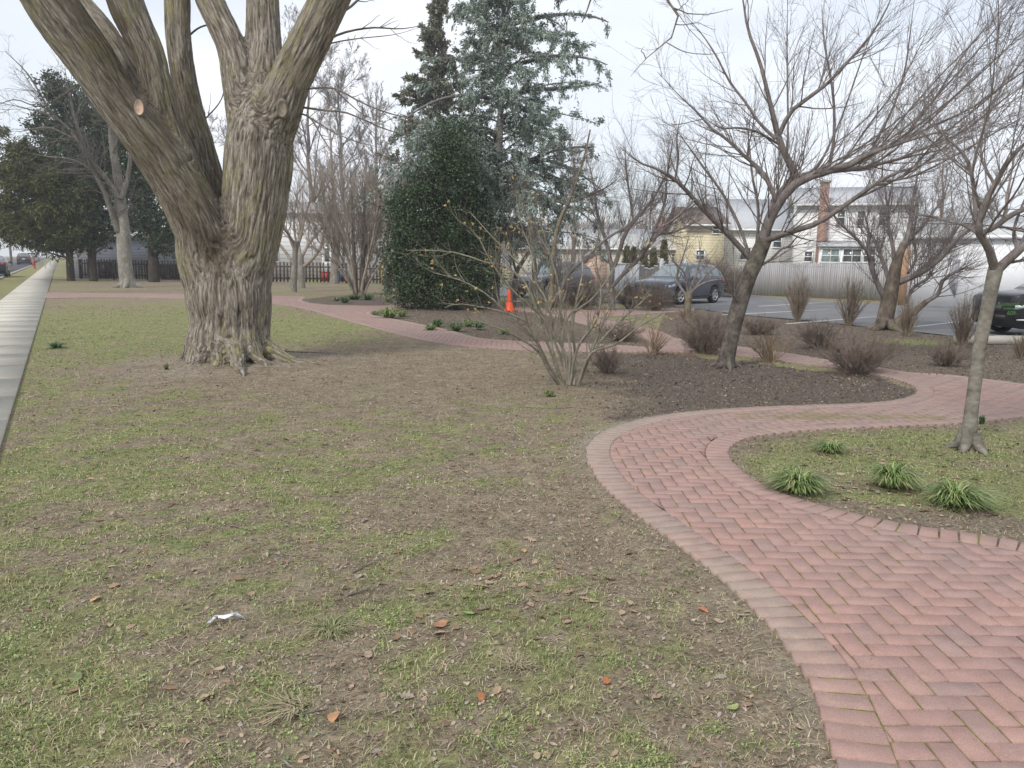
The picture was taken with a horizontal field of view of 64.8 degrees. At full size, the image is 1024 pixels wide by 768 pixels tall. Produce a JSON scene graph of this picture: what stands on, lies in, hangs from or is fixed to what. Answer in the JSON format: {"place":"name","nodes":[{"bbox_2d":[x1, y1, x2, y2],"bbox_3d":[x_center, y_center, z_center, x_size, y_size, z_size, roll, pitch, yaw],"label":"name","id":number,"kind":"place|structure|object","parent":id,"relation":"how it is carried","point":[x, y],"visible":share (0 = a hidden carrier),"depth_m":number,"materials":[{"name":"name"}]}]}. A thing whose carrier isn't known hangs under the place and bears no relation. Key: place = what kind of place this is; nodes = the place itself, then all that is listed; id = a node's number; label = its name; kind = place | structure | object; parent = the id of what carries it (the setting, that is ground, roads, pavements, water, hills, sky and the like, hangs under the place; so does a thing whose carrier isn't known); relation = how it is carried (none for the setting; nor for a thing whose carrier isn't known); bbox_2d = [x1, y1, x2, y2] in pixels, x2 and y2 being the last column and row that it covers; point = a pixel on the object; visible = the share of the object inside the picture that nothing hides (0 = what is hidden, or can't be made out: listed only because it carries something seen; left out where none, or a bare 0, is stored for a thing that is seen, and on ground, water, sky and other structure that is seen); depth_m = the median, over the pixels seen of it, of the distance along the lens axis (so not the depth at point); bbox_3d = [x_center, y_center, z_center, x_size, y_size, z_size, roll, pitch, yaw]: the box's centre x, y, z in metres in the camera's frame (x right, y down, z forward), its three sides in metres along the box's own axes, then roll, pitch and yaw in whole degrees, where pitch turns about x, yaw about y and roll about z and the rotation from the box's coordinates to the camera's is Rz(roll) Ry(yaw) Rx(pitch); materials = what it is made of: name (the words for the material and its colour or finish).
{"place":"outdoors","nodes":[
{"label":"outdoors","id":0,"kind":"place"},
{"bbox_2d":[0,258,47,276],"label":"road","id":1,"kind":"structure","parent":0,"point":[15,267],"depth_m":110.58,"materials":[{"name":"asphalt"}]},
{"bbox_2d":[0,256,11,276],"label":"moving car","id":2,"kind":"object","parent":1,"relation":"on","point":[4,267],"visible":1,"depth_m":55.08,"materials":[{"name":"grey paint"}]},
{"bbox_2d":[16,253,31,264],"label":"parked car","id":3,"kind":"object","parent":1,"relation":"on","point":[23,258],"visible":0.98,"depth_m":118.62,"materials":[{"name":"black paint"}]},
{"bbox_2d":[0,259,57,445],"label":"sidewalk","id":4,"kind":"structure","parent":0,"point":[21,306],"depth_m":17.14,"materials":[{"name":"concrete"}]},
{"bbox_2d":[97,261,112,278],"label":"picket fence","id":5,"kind":"object","parent":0,"point":[105,269],"visible":0.43,"depth_m":55.26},
{"bbox_2d":[160,265,179,278],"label":"picket fence","id":6,"kind":"object","parent":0,"point":[169,272],"visible":0.18,"depth_m":55.52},
{"bbox_2d":[0,256,1023,767],"bbox_3d":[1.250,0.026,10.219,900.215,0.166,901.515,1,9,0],"label":"ground","id":7,"kind":"structure","parent":0,"point":[318,292],"depth_m":4.97,"materials":[{"name":"plant"}]},
{"bbox_2d":[0,119,104,280],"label":"spreading yew","id":8,"kind":"object","parent":7,"relation":"on","point":[23,215],"visible":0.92,"depth_m":47.99,"materials":[{"name":"green plant"}]},
{"bbox_2d":[0,32,149,287],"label":"forked grey tree","id":9,"kind":"object","parent":7,"relation":"on","point":[118,213],"visible":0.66,"depth_m":39.36,"materials":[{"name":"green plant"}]},
{"bbox_2d":[68,672,81,681],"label":"fallen leaf","id":10,"kind":"object","parent":7,"relation":"on","point":[74,676],"visible":1,"depth_m":3.08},
{"bbox_2d":[18,65,132,280],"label":"tall evergreen","id":11,"kind":"object","parent":7,"relation":"on","point":[98,219],"visible":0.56,"depth_m":47.85,"materials":[{"name":"green plant"}]},
{"bbox_2d":[73,224,175,277],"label":"corner house","id":12,"kind":"structure","parent":7,"relation":"on","point":[140,253],"depth_m":56.87,"materials":[{"name":"grey"}]},
{"bbox_2d":[78,258,180,279],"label":"picket fence","id":13,"kind":"object","parent":7,"relation":"on","point":[114,269],"visible":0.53,"depth_m":52.96,"materials":[{"name":"brown wood"}]},
{"bbox_2d":[100,135,175,281],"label":"evergreen by fence","id":14,"kind":"object","parent":7,"relation":"on","point":[159,236],"visible":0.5,"depth_m":48.59,"materials":[{"name":"green plant"}]},
{"bbox_2d":[206,612,245,623],"bbox_3d":[-1.267,1.032,3.576,0.166,0.035,0.045,-2,9,-20],"label":"paper scrap","id":15,"kind":"object","parent":7,"relation":"on","point":[234,614],"visible":1,"depth_m":3.57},
{"bbox_2d":[209,2,301,147],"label":"bare tree","id":16,"kind":"object","parent":7,"relation":"on","point":[225,129],"visible":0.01,"depth_m":63.23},
{"bbox_2d":[101,200,414,280],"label":"white house","id":17,"kind":"structure","parent":7,"relation":"on","point":[286,245],"depth_m":59.27,"materials":[{"name":"paint"}]},
{"bbox_2d":[322,244,331,271],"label":"door","id":18,"kind":"structure","parent":17,"relation":"in","point":[325,261],"depth_m":59.28,"materials":[{"name":"white glass"}]},
{"bbox_2d":[245,688,309,727],"bbox_3d":[-0.847,1.155,2.870,0.264,0.029,0.273,1,9,0],"label":"dry tuft","id":19,"kind":"object","parent":7,"relation":"on","point":[293,709],"visible":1,"depth_m":2.90,"materials":[{"name":"plant"}]},
{"bbox_2d":[280,158,326,291],"bbox_3d":[-10.544,-7.457,37.556,4.364,6.499,3.339,-7,12,-43],"label":"tree","id":20,"kind":"object","parent":7,"relation":"on","point":[295,244],"visible":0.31,"depth_m":37.53,"materials":[{"name":"grey plant"}]},
{"bbox_2d":[272,262,346,282],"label":"picket fence","id":21,"kind":"object","parent":7,"relation":"on","point":[306,277],"visible":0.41,"depth_m":51.81,"materials":[{"name":"brown wood"}]},
{"bbox_2d":[288,178,341,287],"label":"tree","id":22,"kind":"object","parent":7,"relation":"on","point":[302,265],"visible":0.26,"depth_m":42.83,"materials":[{"name":"grey plant"}]},
{"bbox_2d":[288,5,353,201],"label":"bare tree","id":23,"kind":"object","parent":7,"relation":"on","point":[307,125],"visible":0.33,"depth_m":71.12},
{"bbox_2d":[0,214,656,265],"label":"distant wood","id":24,"kind":"object","parent":7,"relation":"on","point":[584,224],"depth_m":157.16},
{"bbox_2d":[296,611,365,640],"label":"grass tuft","id":25,"kind":"object","parent":7,"relation":"on","point":[326,625],"visible":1,"depth_m":3.51,"materials":[{"name":"plant"}]},
{"bbox_2d":[304,96,359,283],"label":"tree","id":26,"kind":"object","parent":7,"relation":"on","point":[334,274],"visible":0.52,"depth_m":51.00,"materials":[{"name":"grey plant"}]},
{"bbox_2d":[296,35,375,201],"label":"bare tree","id":27,"kind":"object","parent":7,"relation":"on","point":[327,92],"visible":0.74,"depth_m":67.17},
{"bbox_2d":[288,146,417,295],"bbox_3d":[-6.812,-7.172,35.312,7.020,6.613,4.796,1,9,0],"label":"crape myrtle","id":28,"kind":"object","parent":7,"relation":"on","point":[366,239],"visible":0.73,"depth_m":34.83,"materials":[{"name":"brown plant"}]},
{"bbox_2d":[322,57,405,201],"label":"bare tree","id":29,"kind":"object","parent":7,"relation":"on","point":[376,134],"visible":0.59,"depth_m":75.03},
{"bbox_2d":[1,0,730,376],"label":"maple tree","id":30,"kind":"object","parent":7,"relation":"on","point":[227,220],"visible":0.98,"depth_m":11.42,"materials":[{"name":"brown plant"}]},
{"bbox_2d":[356,264,380,282],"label":"picket fence","id":31,"kind":"object","parent":7,"relation":"on","point":[373,279],"visible":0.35,"depth_m":51.34,"materials":[{"name":"brown wood"}]},
{"bbox_2d":[345,188,397,293],"bbox_3d":[-6.083,-6.982,37.991,3.711,5.501,2.576,1,9,0],"label":"leaning grey tree","id":32,"kind":"object","parent":7,"relation":"on","point":[380,257],"visible":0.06,"depth_m":37.54,"materials":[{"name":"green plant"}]},
{"bbox_2d":[378,307,401,317],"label":"green clump","id":33,"kind":"object","parent":7,"relation":"on","point":[389,313],"visible":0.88,"depth_m":21.79,"materials":[{"name":"green plant"}]},
{"bbox_2d":[360,0,510,265],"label":"dark spruce","id":34,"kind":"object","parent":7,"relation":"on","point":[432,36],"visible":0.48,"depth_m":47.30,"materials":[{"name":"green plant"}]},
{"bbox_2d":[363,106,512,310],"bbox_3d":[-2.136,-5.570,26.048,4.204,6.474,4.174,6,10,30],"label":"holly tree","id":35,"kind":"object","parent":7,"relation":"on","point":[434,215],"visible":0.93,"depth_m":25.65,"materials":[{"name":"green plant"}]},
{"bbox_2d":[445,321,466,330],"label":"green clump","id":36,"kind":"object","parent":7,"relation":"on","point":[453,326],"visible":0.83,"depth_m":18.16,"materials":[{"name":"green plant"}]},
{"bbox_2d":[440,297,473,308],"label":"dense shrub","id":37,"kind":"object","parent":7,"relation":"on","point":[467,302],"visible":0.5,"depth_m":26.18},
{"bbox_2d":[358,0,616,303],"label":"blue cedar","id":38,"kind":"object","parent":7,"relation":"on","point":[521,37],"visible":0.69,"depth_m":28.01,"materials":[{"name":"green plant"}]},
{"bbox_2d":[501,289,517,310],"bbox_3d":[-0.084,-2.711,25.803,0.400,0.755,0.400,-4,10,-28],"label":"traffic cone","id":39,"kind":"object","parent":7,"relation":"on","point":[509,296],"visible":0.66,"depth_m":25.73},
{"bbox_2d":[0,304,1023,767],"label":"lawn grass","id":40,"kind":"structure","parent":7,"relation":"on","point":[126,690],"depth_m":3.73,"materials":[{"name":"plant"}]},
{"bbox_2d":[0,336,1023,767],"bbox_3d":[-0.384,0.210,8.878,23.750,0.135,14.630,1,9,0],"label":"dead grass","id":41,"kind":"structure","parent":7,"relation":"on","point":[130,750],"depth_m":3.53,"materials":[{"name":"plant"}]},
{"bbox_2d":[0,331,1023,767],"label":"clover","id":42,"kind":"object","parent":7,"relation":"on","point":[154,577],"visible":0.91,"depth_m":3.69,"materials":[{"name":"green plant"}]},
{"bbox_2d":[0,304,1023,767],"bbox_3d":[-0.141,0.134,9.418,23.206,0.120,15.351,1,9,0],"label":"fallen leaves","id":43,"kind":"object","parent":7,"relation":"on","point":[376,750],"depth_m":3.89,"materials":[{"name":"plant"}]},
{"bbox_2d":[486,205,541,305],"bbox_3d":[-0.094,-4.832,28.425,2.214,4.187,1.802,-7,12,-41],"label":"leaning tree","id":44,"kind":"object","parent":7,"relation":"on","point":[514,285],"visible":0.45,"depth_m":28.30,"materials":[{"name":"brown wood"}]},
{"bbox_2d":[494,648,541,671],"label":"dry tuft","id":45,"kind":"object","parent":7,"relation":"on","point":[512,662],"visible":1,"depth_m":3.24,"materials":[{"name":"plant"}]},
{"bbox_2d":[393,163,677,385],"bbox_3d":[0.313,-1.416,10.301,3.653,2.947,2.150,-1,9,-10],"label":"witch hazel","id":46,"kind":"object","parent":7,"relation":"on","point":[569,373],"visible":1,"depth_m":10.38,"materials":[{"name":"brown plant"}]},
{"bbox_2d":[499,686,573,721],"bbox_3d":[0.089,1.167,2.969,0.385,0.016,0.028,-7,12,-43],"label":"twig","id":47,"kind":"object","parent":7,"relation":"on","point":[529,703],"visible":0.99,"depth_m":2.94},
{"bbox_2d":[530,203,576,306],"bbox_3d":[1.450,-4.710,28.669,2.049,3.906,1.616,2,9,9],"label":"dark trunk tree","id":48,"kind":"object","parent":7,"relation":"on","point":[535,263],"visible":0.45,"depth_m":28.26,"materials":[{"name":"brown wood"}]},
{"bbox_2d":[560,197,590,261],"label":"bare tree","id":49,"kind":"object","parent":7,"relation":"on","point":[573,237],"visible":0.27,"depth_m":60.57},
{"bbox_2d":[554,276,616,308],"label":"dense shrub","id":50,"kind":"object","parent":7,"relation":"on","point":[572,299],"visible":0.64,"depth_m":27.21,"materials":[{"name":"plant"}]},
{"bbox_2d":[506,101,667,309],"bbox_3d":[2.154,-5.517,25.772,5.456,6.510,3.567,1,9,0],"label":"slender tree","id":51,"kind":"object","parent":7,"relation":"on","point":[556,232],"visible":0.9,"depth_m":25.61,"materials":[{"name":"grey plant"}]},
{"bbox_2d":[508,217,675,281],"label":"ranch house","id":52,"kind":"structure","parent":7,"relation":"on","point":[612,242],"depth_m":65.13,"materials":[{"name":"beige"}]},
{"bbox_2d":[590,345,627,373],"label":"dense shrub","id":53,"kind":"object","parent":7,"relation":"on","point":[607,365],"visible":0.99,"depth_m":11.68,"materials":[{"name":"plant"}]},
{"bbox_2d":[587,316,647,340],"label":"dense shrub","id":54,"kind":"object","parent":7,"relation":"on","point":[624,330],"visible":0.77,"depth_m":16.59,"materials":[{"name":"plant"}]},
{"bbox_2d":[614,275,648,308],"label":"dense shrub","id":55,"kind":"object","parent":7,"relation":"on","point":[622,300],"visible":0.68,"depth_m":27.61,"materials":[{"name":"plant"}]},
{"bbox_2d":[624,277,680,310],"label":"dense shrub","id":56,"kind":"object","parent":7,"relation":"on","point":[654,300],"visible":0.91,"depth_m":26.73,"materials":[{"name":"plant"}]},
{"bbox_2d":[566,115,742,309],"bbox_3d":[4.311,-5.584,26.010,6.034,6.606,2.646,7,11,34],"label":"forked tree","id":57,"kind":"object","parent":7,"relation":"on","point":[612,283],"visible":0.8,"depth_m":25.93,"materials":[{"name":"plant"}]},
{"bbox_2d":[635,314,677,354],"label":"cane shrub","id":58,"kind":"object","parent":7,"relation":"on","point":[653,347],"visible":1,"depth_m":14.11,"materials":[{"name":"plant"}]},
{"bbox_2d":[646,211,732,321],"bbox_3d":[5.005,-3.297,22.362,2.851,3.184,1.845,1,9,0],"label":"stubby tree","id":59,"kind":"object","parent":7,"relation":"on","point":[688,294],"visible":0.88,"depth_m":22.31,"materials":[{"name":"brown plant"}]},
{"bbox_2d":[662,207,731,272],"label":"yellow house","id":60,"kind":"structure","parent":7,"relation":"on","point":[708,245],"depth_m":57.21,"materials":[{"name":"paint"}]},
{"bbox_2d":[379,309,1023,477],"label":"bark mulch","id":61,"kind":"object","parent":7,"relation":"on","point":[877,380],"visible":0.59,"depth_m":11.58,"materials":[{"name":"wood"}]},
{"bbox_2d":[669,306,740,353],"bbox_3d":[3.458,-0.987,14.354,1.242,0.925,1.221,6,10,31],"label":"dense shrub","id":62,"kind":"object","parent":7,"relation":"on","point":[710,342],"visible":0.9,"depth_m":14.34,"materials":[{"name":"plant"}]},
{"bbox_2d":[475,285,1023,335],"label":"parking lot","id":63,"kind":"structure","parent":7,"relation":"on","point":[757,305],"depth_m":27.96,"materials":[{"name":"asphalt"}]},
{"bbox_2d":[509,261,594,295],"bbox_3d":[1.865,-4.801,36.848,2.106,1.607,4.305,9,12,43],"label":"parked car","id":64,"kind":"object","parent":63,"relation":"on","point":[547,276],"visible":0.34,"depth_m":36.13,"materials":[{"name":"grey metal"}]},
{"bbox_2d":[577,251,608,288],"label":"garden shed","id":65,"kind":"structure","parent":63,"relation":"on","point":[603,274],"depth_m":47.52,"materials":[{"name":"beige"}]},
{"bbox_2d":[614,262,638,295],"bbox_3d":[5.213,-4.808,37.190,1.149,1.612,0.130,1,9,0],"label":"vinyl fence","id":66,"kind":"object","parent":63,"relation":"on","point":[619,270],"visible":0.41,"depth_m":37.13,"materials":[{"name":"plastic"}]},
{"bbox_2d":[638,259,662,279],"bbox_3d":[6.381,-4.949,37.671,1.206,1.776,0.130,1,9,0],"label":"vinyl fence","id":67,"kind":"object","parent":63,"relation":"on","point":[643,270],"visible":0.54,"depth_m":37.60,"materials":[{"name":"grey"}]},
{"bbox_2d":[648,247,657,267],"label":"arborvitae","id":68,"kind":"object","parent":63,"relation":"on","point":[651,264],"visible":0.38,"depth_m":44.33,"materials":[{"name":"green plant"}]},
{"bbox_2d":[658,239,669,263],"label":"arborvitae","id":69,"kind":"object","parent":63,"relation":"on","point":[665,257],"visible":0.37,"depth_m":44.27,"materials":[{"name":"green plant"}]},
{"bbox_2d":[636,263,724,304],"bbox_3d":[6.785,-4.065,32.482,2.106,1.607,4.305,9,12,43],"label":"parked car","id":70,"kind":"object","parent":63,"relation":"on","point":[704,291],"visible":0.63,"depth_m":31.88,"materials":[{"name":"metal"}]},
{"bbox_2d":[692,253,743,296],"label":"dense shrub","id":71,"kind":"object","parent":63,"relation":"on","point":[721,268],"visible":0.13,"depth_m":39.00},
{"bbox_2d":[723,266,754,295],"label":"dense shrub","id":72,"kind":"object","parent":63,"relation":"on","point":[731,284],"visible":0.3,"depth_m":38.46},
{"bbox_2d":[695,299,974,326],"bbox_3d":[10.820,-2.611,28.607,9.645,0.008,15.735,-1,9,-11],"label":"parking line paint","id":73,"kind":"object","parent":63,"relation":"on","point":[829,320],"visible":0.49,"depth_m":24.95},
{"bbox_2d":[972,283,1023,331],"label":"pickup truck","id":74,"kind":"object","parent":63,"relation":"on","point":[1008,314],"visible":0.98,"depth_m":18.86,"materials":[{"name":"black paint"}]},
{"bbox_2d":[707,199,792,284],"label":"white house","id":75,"kind":"structure","parent":7,"relation":"on","point":[745,216],"depth_m":59.25,"materials":[{"name":"grey"}]},
{"bbox_2d":[742,313,781,334],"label":"dense shrub","id":76,"kind":"object","parent":7,"relation":"on","point":[748,325],"visible":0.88,"depth_m":18.46,"materials":[{"name":"plant"}]},
{"bbox_2d":[743,321,803,362],"bbox_3d":[4.256,-0.707,13.327,0.762,0.699,0.921,-5,11,-35],"label":"cane shrub","id":77,"kind":"object","parent":7,"relation":"on","point":[768,355],"visible":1,"depth_m":13.31,"materials":[{"name":"plant"}]},
{"bbox_2d":[782,263,816,321],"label":"vase shrub","id":78,"kind":"object","parent":7,"relation":"on","point":[800,307],"visible":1,"depth_m":22.94,"materials":[{"name":"plant"}]},
{"bbox_2d":[763,466,837,494],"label":"grass clump","id":79,"kind":"object","parent":7,"relation":"on","point":[796,481],"visible":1,"depth_m":5.68,"materials":[{"name":"green plant"}]},
{"bbox_2d":[598,0,1023,369],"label":"cherry tree","id":80,"kind":"object","parent":7,"relation":"on","point":[755,257],"visible":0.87,"depth_m":11.95,"materials":[{"name":"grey plant"}]},
{"bbox_2d":[789,315,849,348],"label":"dense shrub","id":81,"kind":"object","parent":7,"relation":"on","point":[815,334],"visible":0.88,"depth_m":15.57,"materials":[{"name":"plant"}]},
{"bbox_2d":[751,261,897,300],"bbox_3d":[15.223,-5.061,39.275,0.081,1.757,7.920,-8,12,-44],"label":"board fence","id":82,"kind":"object","parent":7,"relation":"on","point":[771,271],"visible":0.59,"depth_m":39.46,"materials":[{"name":"grey wood"}]},
{"bbox_2d":[808,438,854,454],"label":"grass clump","id":83,"kind":"object","parent":7,"relation":"on","point":[827,447],"visible":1,"depth_m":6.93,"materials":[{"name":"green plant"}]},
{"bbox_2d":[828,269,873,324],"bbox_3d":[9.152,-2.373,21.823,1.054,1.558,1.091,-8,12,-44],"label":"vase shrub","id":84,"kind":"object","parent":7,"relation":"on","point":[850,309],"visible":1,"depth_m":21.75,"materials":[{"name":"plant"}]},
{"bbox_2d":[806,323,909,373],"bbox_3d":[5.180,-0.554,12.080,1.564,0.807,1.484,1,9,0],"label":"dense shrub","id":85,"kind":"object","parent":7,"relation":"on","point":[860,362],"visible":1,"depth_m":11.96,"materials":[{"name":"plant"}]},
{"bbox_2d":[863,460,932,489],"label":"grass clump","id":86,"kind":"object","parent":7,"relation":"on","point":[892,475],"visible":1,"depth_m":5.83,"materials":[{"name":"green plant"}]},
{"bbox_2d":[787,121,1023,331],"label":"crab apple tree","id":87,"kind":"object","parent":7,"relation":"on","point":[888,294],"visible":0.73,"depth_m":20.21,"materials":[{"name":"grey plant"}]},
{"bbox_2d":[894,289,922,335],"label":"vase shrub","id":88,"kind":"object","parent":7,"relation":"on","point":[906,320],"visible":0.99,"depth_m":18.57,"materials":[{"name":"plant"}]},
{"bbox_2d":[820,0,1023,454],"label":"young tree","id":89,"kind":"object","parent":7,"relation":"on","point":[968,437],"visible":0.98,"depth_m":6.89,"materials":[{"name":"grey plant"}]},
{"bbox_2d":[920,145,968,218],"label":"bare tree","id":90,"kind":"object","parent":7,"relation":"on","point":[942,204],"visible":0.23,"depth_m":58.34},
{"bbox_2d":[921,335,971,365],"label":"dense shrub","id":91,"kind":"object","parent":7,"relation":"on","point":[952,359],"visible":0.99,"depth_m":13.10,"materials":[{"name":"plant"}]},
{"bbox_2d":[897,217,1023,307],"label":"white garage","id":92,"kind":"structure","parent":7,"relation":"on","point":[1011,279],"depth_m":32.16,"materials":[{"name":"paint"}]},
{"bbox_2d":[948,259,959,296],"bbox_3d":[17.646,-4.226,32.256,0.346,1.501,0.060,6,10,31],"label":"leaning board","id":93,"kind":"object","parent":92,"relation":"attached to","point":[954,288],"visible":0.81,"depth_m":32.22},
{"bbox_2d":[947,285,979,346],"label":"vase shrub","id":94,"kind":"object","parent":7,"relation":"on","point":[962,336],"visible":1,"depth_m":16.35,"materials":[{"name":"plant"}]},
{"bbox_2d":[919,478,1013,512],"bbox_3d":[3.072,0.743,5.444,0.584,0.159,0.593,-8,12,-44],"label":"grass clump","id":95,"kind":"object","parent":7,"relation":"on","point":[952,494],"visible":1,"depth_m":5.40,"materials":[{"name":"green plant"}]},
{"bbox_2d":[953,335,1021,343],"bbox_3d":[10.114,-0.941,17.137,1.400,0.160,0.220,1,9,0],"label":"wheel stop","id":96,"kind":"object","parent":7,"relation":"on","point":[999,340],"visible":0.33,"depth_m":17.05,"materials":[{"name":"concrete"}]},
{"bbox_2d":[971,138,1023,217],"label":"bare tree","id":97,"kind":"object","parent":7,"relation":"on","point":[1005,195],"visible":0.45,"depth_m":56.59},
{"bbox_2d":[1007,330,1023,358],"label":"vase shrub","id":98,"kind":"object","parent":7,"relation":"on","point":[1018,351],"visible":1,"depth_m":14.31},
{"bbox_2d":[0,0,1023,259],"label":"sky","id":99,"kind":"structure","parent":0,"point":[393,56],"materials":[{"name":"white"}]},
{"bbox_2d":[45,292,1023,767],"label":"brick path","id":100,"kind":"structure","parent":0,"point":[973,572],"depth_m":4.30,"materials":[{"name":"brick"}]},
{"bbox_2d":[381,304,1023,767],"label":"path bedding","id":101,"kind":"object","parent":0,"point":[833,612],"visible":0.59,"depth_m":3.74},
{"bbox_2d":[788,180,926,291],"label":"chimney house","id":102,"kind":"structure","parent":0,"point":[818,255],"depth_m":50.19,"materials":[{"name":"grey"}]},
{"bbox_2d":[803,251,813,262],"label":"window","id":103,"kind":"structure","parent":102,"relation":"in","point":[809,256],"depth_m":51.06,"materials":[{"name":"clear glass"}]},
{"bbox_2d":[820,248,840,262],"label":"window","id":104,"kind":"structure","parent":102,"relation":"in","point":[832,257],"depth_m":49.20,"materials":[{"name":"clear glass"}]},
{"bbox_2d":[841,248,862,262],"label":"window","id":105,"kind":"structure","parent":102,"relation":"in","point":[845,259],"depth_m":48.87,"materials":[{"name":"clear glass"}]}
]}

